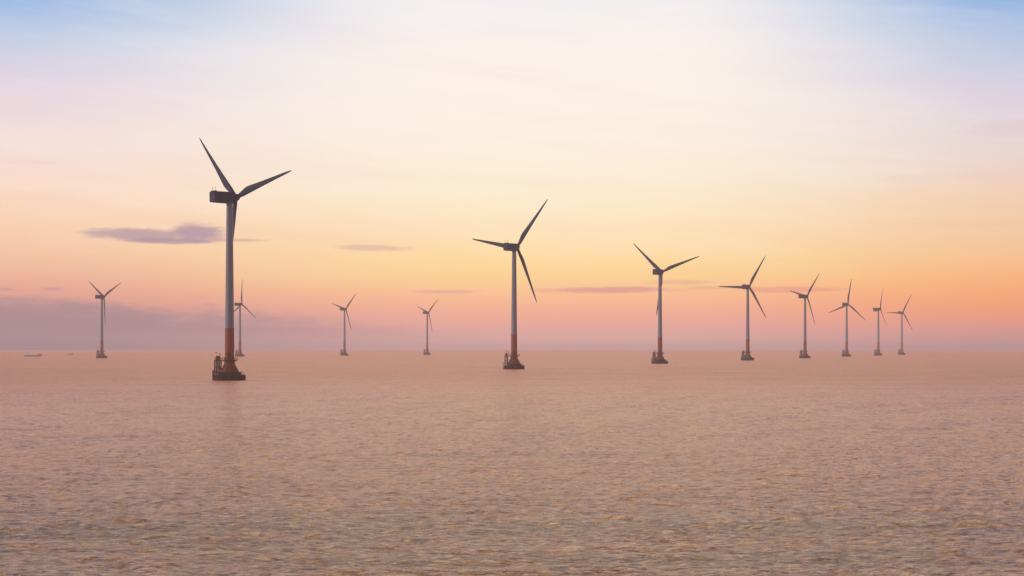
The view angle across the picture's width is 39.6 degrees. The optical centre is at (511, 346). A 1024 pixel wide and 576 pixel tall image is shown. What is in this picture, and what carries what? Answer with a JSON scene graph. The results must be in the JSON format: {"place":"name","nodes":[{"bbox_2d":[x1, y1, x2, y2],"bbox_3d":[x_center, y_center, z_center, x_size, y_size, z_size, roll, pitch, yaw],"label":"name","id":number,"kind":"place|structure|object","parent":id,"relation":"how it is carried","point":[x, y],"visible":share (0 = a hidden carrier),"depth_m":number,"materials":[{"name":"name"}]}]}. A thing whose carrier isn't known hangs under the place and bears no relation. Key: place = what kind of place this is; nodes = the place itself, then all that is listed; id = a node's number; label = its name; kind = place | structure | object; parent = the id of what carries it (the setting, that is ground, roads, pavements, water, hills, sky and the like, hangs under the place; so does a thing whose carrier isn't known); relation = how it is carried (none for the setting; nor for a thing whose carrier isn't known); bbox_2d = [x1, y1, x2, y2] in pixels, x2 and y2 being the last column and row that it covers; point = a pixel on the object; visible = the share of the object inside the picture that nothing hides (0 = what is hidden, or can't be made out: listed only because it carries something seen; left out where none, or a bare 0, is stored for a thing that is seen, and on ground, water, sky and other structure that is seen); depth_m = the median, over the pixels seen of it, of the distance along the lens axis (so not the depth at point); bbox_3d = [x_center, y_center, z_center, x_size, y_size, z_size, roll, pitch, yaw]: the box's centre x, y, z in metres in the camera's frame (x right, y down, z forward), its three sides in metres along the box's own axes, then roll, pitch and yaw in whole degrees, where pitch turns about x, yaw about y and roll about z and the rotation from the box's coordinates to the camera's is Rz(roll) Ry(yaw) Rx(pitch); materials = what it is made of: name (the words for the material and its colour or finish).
{"place":"outdoors","nodes":[
{"label":"outdoors","id":0,"kind":"place"},
{"bbox_2d":[0,350,1023,575],"bbox_3d":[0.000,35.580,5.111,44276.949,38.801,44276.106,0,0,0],"label":"sea","id":1,"kind":"structure","parent":0,"point":[486,463],"depth_m":200.17,"materials":[{"name":"liquid"}]},
{"bbox_2d":[24,352,41,355],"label":"cargo ship","id":2,"kind":"object","parent":1,"relation":"on","point":[27,354],"visible":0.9,"depth_m":2497.51,"materials":[{"name":"grey metal"}]},
{"bbox_2d":[89,281,119,357],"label":"wind turbine","id":3,"kind":"object","parent":1,"relation":"in","point":[101,296],"visible":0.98,"depth_m":2081.63,"materials":[{"name":"paint"}]},
{"bbox_2d":[234,288,254,356],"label":"wind turbine","id":4,"kind":"object","parent":1,"relation":"in","point":[239,351],"visible":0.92,"depth_m":2444.70,"materials":[{"name":"paint"}]},
{"bbox_2d":[199,138,291,380],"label":"wind turbine","id":5,"kind":"object","parent":1,"relation":"in","point":[228,371],"visible":0.97,"depth_m":698.11,"materials":[{"name":"paint"}]},
{"bbox_2d":[332,294,355,355],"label":"wind turbine","id":6,"kind":"object","parent":1,"relation":"in","point":[344,353],"visible":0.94,"depth_m":2756.02,"materials":[{"name":"paint"}]},
{"bbox_2d":[417,301,436,354],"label":"wind turbine","id":7,"kind":"object","parent":1,"relation":"in","point":[427,314],"visible":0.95,"depth_m":3035.51,"materials":[{"name":"paint"}]},
{"bbox_2d":[473,199,547,368],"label":"wind turbine","id":8,"kind":"object","parent":1,"relation":"in","point":[513,363],"visible":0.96,"depth_m":1046.48,"materials":[{"name":"paint"}]},
{"bbox_2d":[633,243,698,363],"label":"wind turbine","id":9,"kind":"object","parent":1,"relation":"in","point":[659,358],"visible":0.95,"depth_m":1393.66,"materials":[{"name":"paint"}]},
{"bbox_2d":[718,257,765,359],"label":"wind turbine","id":10,"kind":"object","parent":1,"relation":"in","point":[747,356],"visible":0.94,"depth_m":1737.79,"materials":[{"name":"paint"}]},
{"bbox_2d":[789,273,819,357],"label":"wind turbine","id":11,"kind":"object","parent":1,"relation":"in","point":[804,350],"visible":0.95,"depth_m":2065.23,"materials":[{"name":"paint"}]},
{"bbox_2d":[829,279,864,356],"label":"wind turbine","id":12,"kind":"object","parent":1,"relation":"in","point":[846,354],"visible":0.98,"depth_m":2444.81,"materials":[{"name":"paint"}]},
{"bbox_2d":[873,290,886,355],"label":"wind turbine","id":13,"kind":"object","parent":1,"relation":"in","point":[877,353],"visible":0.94,"depth_m":2755.68,"materials":[{"name":"paint"}]},
{"bbox_2d":[886,294,911,354],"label":"wind turbine","id":14,"kind":"object","parent":1,"relation":"in","point":[901,352],"visible":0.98,"depth_m":3035.41,"materials":[{"name":"paint"}]},
{"bbox_2d":[0,0,1023,349],"label":"sky","id":15,"kind":"structure","parent":0,"point":[878,145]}
]}

